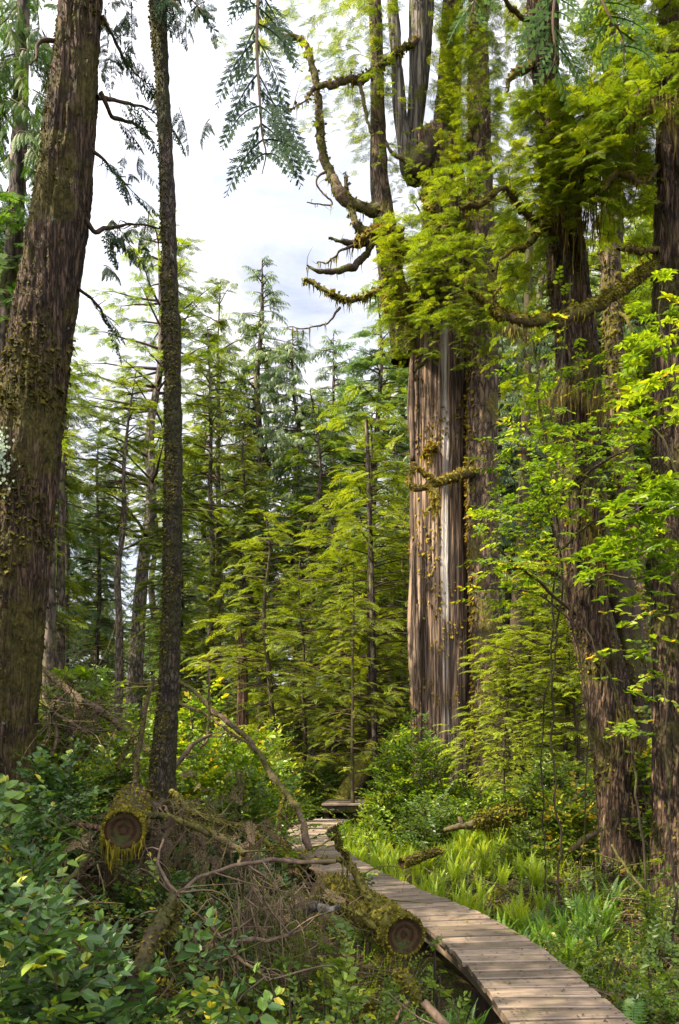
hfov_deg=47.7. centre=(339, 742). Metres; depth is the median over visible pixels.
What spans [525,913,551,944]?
fern
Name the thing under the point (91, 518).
hemlock tree
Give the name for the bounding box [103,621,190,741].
hemlock tree
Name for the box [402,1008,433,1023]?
fern
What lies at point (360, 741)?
hemlock tree
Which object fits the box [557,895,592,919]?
fern
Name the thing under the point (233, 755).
salal shrub
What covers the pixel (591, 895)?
fern
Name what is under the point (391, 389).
hemlock tree
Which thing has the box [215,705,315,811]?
salal shrub
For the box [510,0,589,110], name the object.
cedar branch
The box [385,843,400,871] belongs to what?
fern
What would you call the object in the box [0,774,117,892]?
salal shrub
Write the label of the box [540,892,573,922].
fern
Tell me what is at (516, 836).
fern
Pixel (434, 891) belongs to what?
fern
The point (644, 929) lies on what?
salal shrub
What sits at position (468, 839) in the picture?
fern
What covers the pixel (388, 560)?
young hemlock
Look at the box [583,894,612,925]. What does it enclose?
fern
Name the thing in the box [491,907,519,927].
fern
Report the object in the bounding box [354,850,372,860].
fern
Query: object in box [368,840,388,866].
fern
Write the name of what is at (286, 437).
cedar tree
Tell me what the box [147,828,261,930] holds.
salal shrub
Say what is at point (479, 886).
fern
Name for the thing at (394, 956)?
leaf litter
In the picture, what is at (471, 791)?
salal shrub
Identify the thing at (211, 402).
hemlock tree
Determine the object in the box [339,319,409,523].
hemlock tree
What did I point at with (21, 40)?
cedar tree
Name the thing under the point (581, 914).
fern
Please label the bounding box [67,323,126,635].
hemlock tree
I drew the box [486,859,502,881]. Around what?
fern
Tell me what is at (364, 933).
salal shrub
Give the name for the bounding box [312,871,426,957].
mossy log
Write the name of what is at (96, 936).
salal shrub
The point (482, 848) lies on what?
fern
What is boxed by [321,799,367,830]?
raised platform
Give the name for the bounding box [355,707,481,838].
salal shrub
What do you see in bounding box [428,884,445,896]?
fern
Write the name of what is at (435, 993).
salal shrub
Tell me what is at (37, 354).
cedar tree
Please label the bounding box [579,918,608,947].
fern
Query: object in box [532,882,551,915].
fern
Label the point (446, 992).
salal shrub
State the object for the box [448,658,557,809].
young hemlock
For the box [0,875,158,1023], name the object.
salal shrub
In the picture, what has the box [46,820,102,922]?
fallen branch
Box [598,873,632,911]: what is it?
fern
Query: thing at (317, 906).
rotten wood
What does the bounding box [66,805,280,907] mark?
fallen branch
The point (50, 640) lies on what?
slim tree
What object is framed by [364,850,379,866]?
fern
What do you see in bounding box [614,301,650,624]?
hemlock tree
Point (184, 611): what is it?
hemlock tree
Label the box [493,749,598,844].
salal shrub
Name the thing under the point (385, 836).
fern
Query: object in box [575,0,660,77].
cedar branch
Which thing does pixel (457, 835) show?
fern
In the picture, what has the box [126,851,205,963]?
salal shrub
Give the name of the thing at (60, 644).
slim tree
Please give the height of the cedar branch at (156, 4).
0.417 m
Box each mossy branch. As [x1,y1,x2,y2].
[283,830,432,937]
[286,856,379,946]
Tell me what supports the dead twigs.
on the ground at (456, 980)
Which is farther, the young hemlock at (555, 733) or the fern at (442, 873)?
the young hemlock at (555, 733)
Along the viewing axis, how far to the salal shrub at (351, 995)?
3.98 m
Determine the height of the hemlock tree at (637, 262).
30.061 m
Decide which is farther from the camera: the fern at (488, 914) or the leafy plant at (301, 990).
the fern at (488, 914)
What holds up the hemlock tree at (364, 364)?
on the ground at (456, 980)
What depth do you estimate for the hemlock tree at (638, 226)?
48.52 m
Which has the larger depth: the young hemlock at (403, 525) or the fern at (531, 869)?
the young hemlock at (403, 525)
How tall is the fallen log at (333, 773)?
0.522 m
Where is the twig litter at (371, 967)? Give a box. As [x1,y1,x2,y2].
[6,834,678,1023]
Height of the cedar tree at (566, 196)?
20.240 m
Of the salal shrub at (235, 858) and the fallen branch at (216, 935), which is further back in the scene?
the salal shrub at (235, 858)
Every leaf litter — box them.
[9,860,678,1021]
[295,833,627,1023]
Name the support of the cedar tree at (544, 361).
on the ground at (456, 980)
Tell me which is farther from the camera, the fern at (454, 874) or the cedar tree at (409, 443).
the cedar tree at (409, 443)
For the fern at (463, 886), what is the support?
on the ground at (456, 980)
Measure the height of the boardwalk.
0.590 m
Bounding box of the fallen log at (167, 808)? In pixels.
[101,796,237,913]
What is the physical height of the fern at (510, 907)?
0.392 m
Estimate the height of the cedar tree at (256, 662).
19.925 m
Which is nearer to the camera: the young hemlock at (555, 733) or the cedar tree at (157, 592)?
the young hemlock at (555, 733)
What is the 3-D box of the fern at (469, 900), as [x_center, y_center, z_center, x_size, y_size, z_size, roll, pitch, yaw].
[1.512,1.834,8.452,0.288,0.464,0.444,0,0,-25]
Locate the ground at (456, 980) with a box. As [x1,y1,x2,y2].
[0,705,678,1023]
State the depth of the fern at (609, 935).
7.48 m
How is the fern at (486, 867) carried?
on the ground at (456, 980)
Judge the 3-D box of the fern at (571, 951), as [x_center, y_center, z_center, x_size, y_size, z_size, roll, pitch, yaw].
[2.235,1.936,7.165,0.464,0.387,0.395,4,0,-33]
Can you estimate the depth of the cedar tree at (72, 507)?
42.14 m
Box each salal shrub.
[0,743,109,854]
[0,773,86,1001]
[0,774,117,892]
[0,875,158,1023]
[30,909,205,1023]
[68,730,149,822]
[90,856,158,930]
[101,693,205,810]
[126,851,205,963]
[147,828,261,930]
[152,962,284,1023]
[160,900,258,1016]
[162,906,253,1023]
[176,677,247,825]
[176,717,334,873]
[205,763,295,892]
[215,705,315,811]
[219,819,295,954]
[247,953,332,1023]
[270,758,397,818]
[286,915,369,1023]
[287,754,356,816]
[325,965,393,1023]
[349,871,382,961]
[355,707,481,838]
[355,776,412,840]
[372,981,413,1023]
[383,778,475,855]
[422,979,472,1023]
[426,935,452,1022]
[431,776,502,818]
[474,726,557,805]
[485,812,575,878]
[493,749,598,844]
[511,866,652,993]
[528,771,598,870]
[586,896,678,1023]
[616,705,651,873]
[619,855,678,975]
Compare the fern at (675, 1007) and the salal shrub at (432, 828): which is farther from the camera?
the salal shrub at (432, 828)
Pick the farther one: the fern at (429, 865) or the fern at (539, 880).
the fern at (429, 865)
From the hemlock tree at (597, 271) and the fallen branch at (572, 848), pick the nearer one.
the fallen branch at (572, 848)
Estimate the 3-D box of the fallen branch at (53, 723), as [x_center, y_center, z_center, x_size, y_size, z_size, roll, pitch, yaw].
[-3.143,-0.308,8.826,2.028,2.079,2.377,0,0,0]
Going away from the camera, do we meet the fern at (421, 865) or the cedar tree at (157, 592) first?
the fern at (421, 865)
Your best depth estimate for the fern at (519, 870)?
9.33 m
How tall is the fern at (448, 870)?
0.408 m
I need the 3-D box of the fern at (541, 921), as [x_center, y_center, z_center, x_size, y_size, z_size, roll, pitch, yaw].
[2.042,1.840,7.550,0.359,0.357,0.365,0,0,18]
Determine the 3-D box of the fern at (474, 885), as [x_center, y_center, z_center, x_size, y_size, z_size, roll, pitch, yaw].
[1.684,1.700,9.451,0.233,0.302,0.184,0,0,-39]
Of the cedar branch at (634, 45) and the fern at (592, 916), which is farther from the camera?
the fern at (592, 916)
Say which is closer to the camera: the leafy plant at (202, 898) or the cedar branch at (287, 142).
the cedar branch at (287, 142)
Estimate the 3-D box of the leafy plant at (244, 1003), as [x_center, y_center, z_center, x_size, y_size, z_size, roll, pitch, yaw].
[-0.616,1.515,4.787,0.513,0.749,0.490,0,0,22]
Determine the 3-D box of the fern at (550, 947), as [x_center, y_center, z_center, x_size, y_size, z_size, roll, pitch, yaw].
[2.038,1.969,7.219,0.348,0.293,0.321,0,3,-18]
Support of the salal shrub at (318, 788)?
on the ground at (456, 980)
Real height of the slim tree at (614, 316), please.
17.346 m
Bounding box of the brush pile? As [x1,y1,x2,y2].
[100,855,421,1022]
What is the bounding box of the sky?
[0,0,658,701]
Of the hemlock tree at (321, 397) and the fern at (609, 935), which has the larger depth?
the hemlock tree at (321, 397)
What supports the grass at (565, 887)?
on the ground at (456, 980)
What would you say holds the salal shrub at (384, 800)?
on the ground at (456, 980)
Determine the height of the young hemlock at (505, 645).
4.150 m
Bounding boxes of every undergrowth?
[0,809,678,1023]
[35,736,596,855]
[38,679,578,764]
[41,589,649,756]
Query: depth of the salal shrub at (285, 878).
6.55 m
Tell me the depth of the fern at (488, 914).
8.11 m
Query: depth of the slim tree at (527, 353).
23.87 m
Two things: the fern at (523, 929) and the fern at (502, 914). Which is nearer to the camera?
the fern at (523, 929)
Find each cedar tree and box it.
[0,0,56,373]
[0,0,215,837]
[0,242,84,574]
[55,468,126,648]
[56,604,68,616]
[69,470,134,682]
[147,441,227,697]
[182,256,357,741]
[223,503,289,710]
[225,327,364,762]
[273,329,385,761]
[373,260,560,602]
[379,219,551,594]
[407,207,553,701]
[459,0,664,877]
[497,159,650,761]
[497,295,565,719]
[501,247,650,763]
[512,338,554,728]
[592,275,652,469]
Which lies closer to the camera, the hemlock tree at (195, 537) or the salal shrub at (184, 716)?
the salal shrub at (184, 716)
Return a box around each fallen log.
[101,796,237,913]
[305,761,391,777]
[334,737,384,798]
[397,846,443,868]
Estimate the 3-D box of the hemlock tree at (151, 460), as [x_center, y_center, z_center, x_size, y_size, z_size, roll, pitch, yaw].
[-6.872,-9.280,29.319,7.225,20.996,8.097,0,0,38]
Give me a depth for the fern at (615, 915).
7.58 m
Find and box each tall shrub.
[450,266,673,909]
[563,268,678,974]
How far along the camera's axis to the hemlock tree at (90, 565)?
84.04 m
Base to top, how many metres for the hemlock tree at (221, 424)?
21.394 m
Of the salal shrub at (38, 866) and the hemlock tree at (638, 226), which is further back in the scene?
the hemlock tree at (638, 226)
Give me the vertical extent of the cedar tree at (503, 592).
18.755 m
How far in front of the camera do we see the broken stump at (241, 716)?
19.87 m
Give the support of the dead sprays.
on the ground at (456, 980)
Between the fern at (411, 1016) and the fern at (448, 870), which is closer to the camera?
the fern at (411, 1016)
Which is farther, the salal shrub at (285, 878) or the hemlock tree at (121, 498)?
the hemlock tree at (121, 498)
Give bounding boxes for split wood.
[391,967,423,1004]
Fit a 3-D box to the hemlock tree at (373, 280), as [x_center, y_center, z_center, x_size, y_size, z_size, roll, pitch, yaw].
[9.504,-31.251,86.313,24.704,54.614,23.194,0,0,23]
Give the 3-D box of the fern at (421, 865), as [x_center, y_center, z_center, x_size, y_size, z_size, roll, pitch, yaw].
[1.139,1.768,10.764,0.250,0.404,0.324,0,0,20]
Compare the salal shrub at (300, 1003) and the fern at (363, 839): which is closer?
the salal shrub at (300, 1003)
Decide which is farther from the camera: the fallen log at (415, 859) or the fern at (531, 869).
the fallen log at (415, 859)
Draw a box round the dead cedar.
[212,0,472,794]
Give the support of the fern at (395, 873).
on the ground at (456, 980)
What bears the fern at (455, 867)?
on the ground at (456, 980)
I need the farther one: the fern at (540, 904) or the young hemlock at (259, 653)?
the young hemlock at (259, 653)
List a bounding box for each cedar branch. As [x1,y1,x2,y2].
[149,0,220,42]
[215,0,317,197]
[446,0,500,45]
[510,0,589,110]
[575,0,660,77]
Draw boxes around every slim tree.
[42,358,93,749]
[56,372,111,721]
[147,0,216,798]
[314,384,407,804]
[493,179,545,758]
[562,0,658,668]
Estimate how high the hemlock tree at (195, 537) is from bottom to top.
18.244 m
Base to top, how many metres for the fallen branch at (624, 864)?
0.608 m
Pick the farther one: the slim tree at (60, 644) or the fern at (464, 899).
the slim tree at (60, 644)
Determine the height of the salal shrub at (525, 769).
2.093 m
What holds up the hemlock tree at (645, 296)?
on the ground at (456, 980)
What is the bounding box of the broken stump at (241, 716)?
[236,627,248,743]
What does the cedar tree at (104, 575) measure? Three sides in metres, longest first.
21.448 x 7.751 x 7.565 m
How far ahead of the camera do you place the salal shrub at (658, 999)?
5.21 m
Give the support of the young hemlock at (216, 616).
on the ground at (456, 980)
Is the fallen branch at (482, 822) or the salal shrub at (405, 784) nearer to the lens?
the fallen branch at (482, 822)
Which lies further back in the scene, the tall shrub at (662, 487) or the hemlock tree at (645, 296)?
the hemlock tree at (645, 296)
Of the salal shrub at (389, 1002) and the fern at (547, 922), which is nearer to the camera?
the salal shrub at (389, 1002)
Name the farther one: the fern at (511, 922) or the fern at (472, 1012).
the fern at (511, 922)
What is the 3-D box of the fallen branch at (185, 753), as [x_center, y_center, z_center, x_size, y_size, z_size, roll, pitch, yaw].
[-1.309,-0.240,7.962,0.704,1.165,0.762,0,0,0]
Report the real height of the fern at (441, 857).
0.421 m
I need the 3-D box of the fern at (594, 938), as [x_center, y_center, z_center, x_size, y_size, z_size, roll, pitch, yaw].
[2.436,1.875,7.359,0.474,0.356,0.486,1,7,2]
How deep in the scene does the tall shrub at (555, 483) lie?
7.72 m
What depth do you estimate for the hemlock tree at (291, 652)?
49.25 m
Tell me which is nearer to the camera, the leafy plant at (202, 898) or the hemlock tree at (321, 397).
the leafy plant at (202, 898)
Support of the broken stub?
attached to the cut log at (122, 830)
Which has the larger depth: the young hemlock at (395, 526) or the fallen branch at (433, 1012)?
the young hemlock at (395, 526)
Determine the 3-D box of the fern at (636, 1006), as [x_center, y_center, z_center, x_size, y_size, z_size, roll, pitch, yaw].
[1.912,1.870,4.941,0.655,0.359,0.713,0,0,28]
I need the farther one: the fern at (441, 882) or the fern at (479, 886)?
the fern at (441, 882)
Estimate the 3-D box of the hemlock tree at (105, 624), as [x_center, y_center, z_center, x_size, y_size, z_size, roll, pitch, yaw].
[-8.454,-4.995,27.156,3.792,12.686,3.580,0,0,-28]
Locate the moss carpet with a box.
[69,855,676,1023]
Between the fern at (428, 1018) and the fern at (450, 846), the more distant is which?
the fern at (450, 846)
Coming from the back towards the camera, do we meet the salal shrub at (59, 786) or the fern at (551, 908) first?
the fern at (551, 908)
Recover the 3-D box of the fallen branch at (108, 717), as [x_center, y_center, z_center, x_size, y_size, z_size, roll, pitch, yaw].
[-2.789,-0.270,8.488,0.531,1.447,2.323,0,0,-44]
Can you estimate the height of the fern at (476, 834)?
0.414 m
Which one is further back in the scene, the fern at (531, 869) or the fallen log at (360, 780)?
the fallen log at (360, 780)
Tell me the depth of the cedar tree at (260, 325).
36.70 m
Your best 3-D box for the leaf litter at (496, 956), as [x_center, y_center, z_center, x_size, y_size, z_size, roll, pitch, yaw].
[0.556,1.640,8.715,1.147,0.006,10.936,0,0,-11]
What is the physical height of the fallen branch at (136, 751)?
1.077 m
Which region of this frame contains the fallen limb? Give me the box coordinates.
[110,868,198,1023]
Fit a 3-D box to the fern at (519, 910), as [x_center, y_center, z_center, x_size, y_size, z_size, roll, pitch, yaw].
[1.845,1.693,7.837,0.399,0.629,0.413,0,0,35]
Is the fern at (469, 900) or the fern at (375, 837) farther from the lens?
the fern at (375, 837)
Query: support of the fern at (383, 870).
on the ground at (456, 980)
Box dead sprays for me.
[62,768,344,977]
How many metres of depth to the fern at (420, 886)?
9.29 m
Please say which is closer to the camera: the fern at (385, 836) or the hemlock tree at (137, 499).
the fern at (385, 836)
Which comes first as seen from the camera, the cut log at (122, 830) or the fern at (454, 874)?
the cut log at (122, 830)
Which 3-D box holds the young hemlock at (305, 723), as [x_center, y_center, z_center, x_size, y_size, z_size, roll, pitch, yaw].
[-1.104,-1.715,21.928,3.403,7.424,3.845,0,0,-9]
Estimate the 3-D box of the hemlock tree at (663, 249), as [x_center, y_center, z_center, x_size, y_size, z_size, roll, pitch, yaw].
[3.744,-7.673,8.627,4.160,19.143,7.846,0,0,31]
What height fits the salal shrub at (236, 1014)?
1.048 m
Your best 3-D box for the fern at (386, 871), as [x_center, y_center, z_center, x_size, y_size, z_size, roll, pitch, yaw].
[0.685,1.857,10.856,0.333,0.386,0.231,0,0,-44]
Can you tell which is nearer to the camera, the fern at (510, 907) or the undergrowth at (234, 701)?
the fern at (510, 907)
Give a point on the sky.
(269, 215)
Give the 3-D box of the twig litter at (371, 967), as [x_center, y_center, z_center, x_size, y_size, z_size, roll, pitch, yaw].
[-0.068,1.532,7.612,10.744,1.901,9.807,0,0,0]
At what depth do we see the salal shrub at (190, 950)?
3.96 m
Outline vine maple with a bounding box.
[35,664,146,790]
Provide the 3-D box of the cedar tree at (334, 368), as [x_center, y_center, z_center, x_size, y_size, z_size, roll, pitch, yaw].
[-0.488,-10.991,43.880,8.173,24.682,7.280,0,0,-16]
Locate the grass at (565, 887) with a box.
[287,825,678,1008]
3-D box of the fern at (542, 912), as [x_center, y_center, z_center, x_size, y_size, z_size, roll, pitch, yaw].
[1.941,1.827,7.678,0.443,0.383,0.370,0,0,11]
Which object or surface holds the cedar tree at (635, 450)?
on the ground at (456, 980)
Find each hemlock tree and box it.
[41,441,91,744]
[55,364,112,655]
[56,210,268,745]
[56,337,102,702]
[65,422,147,727]
[66,368,159,738]
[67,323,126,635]
[72,490,132,672]
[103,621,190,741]
[108,421,185,689]
[113,428,232,750]
[120,466,234,759]
[140,277,274,741]
[148,387,270,732]
[160,319,250,733]
[186,408,295,706]
[187,498,248,704]
[221,397,319,667]
[222,388,389,763]
[269,289,409,758]
[273,456,343,754]
[302,512,409,754]
[304,382,382,734]
[305,517,408,747]
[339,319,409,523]
[340,205,422,515]
[350,194,422,434]
[401,0,557,798]
[406,176,545,274]
[445,0,678,911]
[499,221,652,742]
[501,506,577,748]
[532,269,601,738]
[547,216,653,447]
[558,182,655,696]
[588,217,652,596]
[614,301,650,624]
[621,196,652,287]
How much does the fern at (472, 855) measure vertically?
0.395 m
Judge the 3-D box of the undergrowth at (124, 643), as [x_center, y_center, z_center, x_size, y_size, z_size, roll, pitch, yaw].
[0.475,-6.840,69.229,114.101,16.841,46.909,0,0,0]
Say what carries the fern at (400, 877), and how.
on the ground at (456, 980)
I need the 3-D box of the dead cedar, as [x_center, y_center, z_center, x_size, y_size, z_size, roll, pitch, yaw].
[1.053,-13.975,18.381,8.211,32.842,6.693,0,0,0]
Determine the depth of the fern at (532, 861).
9.30 m
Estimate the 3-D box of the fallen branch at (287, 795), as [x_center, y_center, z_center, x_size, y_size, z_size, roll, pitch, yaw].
[-1.056,0.251,8.804,2.544,2.137,0.724,0,0,44]
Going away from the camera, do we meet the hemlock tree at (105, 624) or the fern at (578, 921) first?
the fern at (578, 921)
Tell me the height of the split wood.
0.175 m
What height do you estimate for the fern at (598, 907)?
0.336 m
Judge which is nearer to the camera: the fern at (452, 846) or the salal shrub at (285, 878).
the salal shrub at (285, 878)
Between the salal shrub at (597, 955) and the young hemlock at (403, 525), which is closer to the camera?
the salal shrub at (597, 955)
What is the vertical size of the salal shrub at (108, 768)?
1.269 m
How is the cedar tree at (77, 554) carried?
on the ground at (456, 980)
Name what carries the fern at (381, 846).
on the ground at (456, 980)
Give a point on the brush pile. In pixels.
(254, 889)
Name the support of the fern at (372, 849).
on the ground at (456, 980)
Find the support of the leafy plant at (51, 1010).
on the ground at (456, 980)
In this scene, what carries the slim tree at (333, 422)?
on the ground at (456, 980)
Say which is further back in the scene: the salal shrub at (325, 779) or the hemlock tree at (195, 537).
the hemlock tree at (195, 537)
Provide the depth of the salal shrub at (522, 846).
9.70 m
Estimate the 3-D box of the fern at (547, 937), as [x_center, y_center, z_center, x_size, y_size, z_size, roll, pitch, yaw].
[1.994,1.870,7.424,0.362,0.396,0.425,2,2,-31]
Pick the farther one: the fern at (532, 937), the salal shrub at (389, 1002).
the fern at (532, 937)
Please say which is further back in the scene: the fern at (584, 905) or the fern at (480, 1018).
the fern at (584, 905)
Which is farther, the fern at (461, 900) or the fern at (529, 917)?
the fern at (461, 900)
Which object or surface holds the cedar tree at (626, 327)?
on the ground at (456, 980)
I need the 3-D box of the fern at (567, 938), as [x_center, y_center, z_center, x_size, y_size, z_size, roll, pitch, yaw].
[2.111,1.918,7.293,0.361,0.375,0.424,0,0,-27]
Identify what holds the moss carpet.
on the ground at (456, 980)
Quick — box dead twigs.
[5,607,275,932]
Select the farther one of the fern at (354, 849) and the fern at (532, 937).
the fern at (354, 849)
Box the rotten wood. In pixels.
[303,901,340,915]
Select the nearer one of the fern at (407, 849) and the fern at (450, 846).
the fern at (450, 846)
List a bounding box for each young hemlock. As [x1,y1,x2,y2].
[156,572,264,760]
[180,509,377,800]
[234,405,413,810]
[250,553,358,770]
[260,490,409,782]
[291,563,404,832]
[295,439,409,772]
[300,515,409,771]
[430,601,589,784]
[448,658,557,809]
[458,544,650,797]
[494,628,593,802]
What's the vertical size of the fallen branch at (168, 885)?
0.859 m
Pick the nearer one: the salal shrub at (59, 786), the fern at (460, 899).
the salal shrub at (59, 786)
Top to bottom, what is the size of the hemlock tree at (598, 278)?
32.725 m
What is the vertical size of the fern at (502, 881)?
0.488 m
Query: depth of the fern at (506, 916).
7.95 m
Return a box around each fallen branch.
[33,633,141,774]
[42,659,150,772]
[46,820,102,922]
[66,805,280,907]
[105,675,201,782]
[116,839,335,991]
[151,872,342,1004]
[167,789,289,857]
[176,665,243,774]
[178,679,334,859]
[387,992,449,1023]
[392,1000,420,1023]
[443,800,544,847]
[564,818,613,866]
[581,844,678,911]
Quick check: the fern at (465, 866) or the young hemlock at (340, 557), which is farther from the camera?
the young hemlock at (340, 557)
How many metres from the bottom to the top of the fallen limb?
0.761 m
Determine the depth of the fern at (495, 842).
10.64 m
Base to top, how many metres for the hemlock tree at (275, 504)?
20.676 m
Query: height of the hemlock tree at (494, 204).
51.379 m
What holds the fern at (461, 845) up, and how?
on the ground at (456, 980)
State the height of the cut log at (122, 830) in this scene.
0.516 m
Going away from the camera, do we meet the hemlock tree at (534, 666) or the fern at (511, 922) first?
the fern at (511, 922)
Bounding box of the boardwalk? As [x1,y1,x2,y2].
[285,819,634,1023]
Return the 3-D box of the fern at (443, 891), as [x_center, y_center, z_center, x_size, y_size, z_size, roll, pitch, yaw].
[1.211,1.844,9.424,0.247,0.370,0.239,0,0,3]
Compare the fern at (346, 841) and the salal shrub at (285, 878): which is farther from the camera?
the fern at (346, 841)
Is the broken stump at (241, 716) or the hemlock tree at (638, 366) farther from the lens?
the hemlock tree at (638, 366)
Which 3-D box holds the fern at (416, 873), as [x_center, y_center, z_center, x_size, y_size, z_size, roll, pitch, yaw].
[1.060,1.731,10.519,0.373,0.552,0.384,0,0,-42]
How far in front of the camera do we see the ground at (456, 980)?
7.16 m
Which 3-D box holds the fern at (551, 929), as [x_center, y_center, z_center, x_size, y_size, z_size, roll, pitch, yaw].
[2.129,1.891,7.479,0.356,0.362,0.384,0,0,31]
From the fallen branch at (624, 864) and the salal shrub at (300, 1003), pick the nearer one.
the salal shrub at (300, 1003)
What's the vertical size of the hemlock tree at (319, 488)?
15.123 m
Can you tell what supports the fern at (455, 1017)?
on the ground at (456, 980)
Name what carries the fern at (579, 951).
on the ground at (456, 980)
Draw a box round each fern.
[343,821,351,834]
[343,832,356,849]
[346,840,359,856]
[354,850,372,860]
[356,828,372,854]
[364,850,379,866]
[365,833,379,844]
[366,836,382,859]
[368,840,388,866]
[371,856,387,872]
[374,839,387,854]
[376,831,396,846]
[376,866,408,878]
[382,862,397,874]
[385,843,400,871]
[390,848,407,869]
[391,864,410,881]
[394,1006,451,1023]
[401,843,418,854]
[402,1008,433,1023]
[405,876,429,891]
[408,873,442,889]
[410,850,429,882]
[413,861,426,878]
[417,1002,453,1023]
[418,871,438,890]
[422,842,436,875]
[422,874,458,897]
[427,867,451,895]
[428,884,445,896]
[430,860,446,886]
[432,843,447,867]
[435,881,447,896]
[439,841,461,861]
[439,849,461,887]
[440,857,456,882]
[444,836,460,859]
[445,1006,479,1023]
[446,998,478,1023]
[450,880,476,908]
[451,887,479,908]
[451,888,472,904]
[452,822,468,841]
[452,865,469,886]
[453,832,472,861]
[453,842,467,869]
[453,1005,501,1023]
[456,875,474,902]
[458,888,489,910]
[459,830,479,850]
[459,850,473,877]
[465,835,492,860]
[466,830,484,849]
[467,847,479,865]
[469,872,479,891]
[472,849,496,880]
[474,844,496,878]
[474,871,502,909]
[477,896,496,919]
[478,824,507,863]
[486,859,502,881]
[487,852,513,889]
[489,901,525,930]
[491,893,517,924]
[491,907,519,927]
[495,905,510,923]
[498,876,538,932]
[499,902,523,926]
[508,824,525,841]
[510,849,540,890]
[510,924,533,938]
[511,848,537,883]
[512,903,554,931]
[514,906,536,935]
[524,854,538,866]
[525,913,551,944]
[526,909,540,936]
[529,857,552,889]
[529,906,570,932]
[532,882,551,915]
[532,913,560,949]
[534,912,561,943]
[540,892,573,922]
[542,935,573,959]
[545,925,590,958]
[548,926,571,948]
[549,907,584,937]
[555,930,596,966]
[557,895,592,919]
[557,932,586,952]
[558,907,598,945]
[559,892,597,913]
[562,939,593,967]
[566,887,603,913]
[569,891,608,925]
[572,918,617,956]
[574,895,617,923]
[576,900,624,928]
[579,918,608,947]
[580,914,616,943]
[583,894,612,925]
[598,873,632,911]
[600,918,618,941]
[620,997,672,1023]
[642,986,678,1020]
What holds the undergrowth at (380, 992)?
on the ground at (456, 980)
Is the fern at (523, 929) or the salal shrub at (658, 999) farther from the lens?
the fern at (523, 929)
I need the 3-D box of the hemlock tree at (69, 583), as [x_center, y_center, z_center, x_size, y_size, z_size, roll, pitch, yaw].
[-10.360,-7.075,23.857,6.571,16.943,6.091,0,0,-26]
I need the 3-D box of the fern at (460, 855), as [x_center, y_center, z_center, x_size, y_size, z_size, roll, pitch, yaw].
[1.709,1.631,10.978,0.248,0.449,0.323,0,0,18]
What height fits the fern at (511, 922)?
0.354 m
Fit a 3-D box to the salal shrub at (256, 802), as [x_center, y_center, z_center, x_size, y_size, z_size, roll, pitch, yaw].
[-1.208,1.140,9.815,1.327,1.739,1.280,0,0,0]
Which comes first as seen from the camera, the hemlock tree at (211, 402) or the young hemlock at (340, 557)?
the young hemlock at (340, 557)
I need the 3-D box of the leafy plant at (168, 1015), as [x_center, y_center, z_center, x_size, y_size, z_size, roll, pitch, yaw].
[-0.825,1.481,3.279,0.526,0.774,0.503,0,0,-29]
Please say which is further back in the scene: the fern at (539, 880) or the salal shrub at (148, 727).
the salal shrub at (148, 727)
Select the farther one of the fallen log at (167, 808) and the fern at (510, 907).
the fern at (510, 907)
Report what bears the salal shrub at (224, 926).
on the ground at (456, 980)
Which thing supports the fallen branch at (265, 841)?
on the fallen log at (167, 808)
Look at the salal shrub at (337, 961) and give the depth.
4.89 m
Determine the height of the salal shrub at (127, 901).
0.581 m
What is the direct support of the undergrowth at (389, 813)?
on the ground at (456, 980)
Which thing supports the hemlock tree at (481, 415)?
on the ground at (456, 980)
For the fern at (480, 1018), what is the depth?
5.09 m
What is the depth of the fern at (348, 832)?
15.78 m
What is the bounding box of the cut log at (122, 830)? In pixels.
[98,782,152,874]
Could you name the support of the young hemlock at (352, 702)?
on the ground at (456, 980)
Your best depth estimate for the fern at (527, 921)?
7.76 m
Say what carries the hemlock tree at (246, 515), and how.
on the ground at (456, 980)
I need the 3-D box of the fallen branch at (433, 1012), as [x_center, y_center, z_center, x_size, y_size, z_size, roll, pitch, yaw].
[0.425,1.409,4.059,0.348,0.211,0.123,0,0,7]
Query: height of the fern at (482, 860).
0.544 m
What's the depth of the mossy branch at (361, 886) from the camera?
5.86 m
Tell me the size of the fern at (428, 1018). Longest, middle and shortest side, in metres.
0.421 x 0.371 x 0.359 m
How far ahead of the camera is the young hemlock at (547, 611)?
12.56 m
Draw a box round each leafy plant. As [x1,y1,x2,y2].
[0,883,108,1013]
[0,986,83,1023]
[123,994,189,1023]
[152,858,231,943]
[221,923,285,1023]
[255,965,318,1023]
[257,895,335,1020]
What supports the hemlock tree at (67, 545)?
on the ground at (456, 980)
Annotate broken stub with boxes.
[69,823,100,831]
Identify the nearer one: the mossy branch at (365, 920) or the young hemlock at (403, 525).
the mossy branch at (365, 920)
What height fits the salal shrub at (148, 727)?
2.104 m
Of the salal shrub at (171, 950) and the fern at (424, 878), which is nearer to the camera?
the salal shrub at (171, 950)
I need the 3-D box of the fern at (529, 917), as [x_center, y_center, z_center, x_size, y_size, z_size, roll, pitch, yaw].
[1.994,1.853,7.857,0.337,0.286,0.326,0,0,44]
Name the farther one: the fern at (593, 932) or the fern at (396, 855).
the fern at (396, 855)

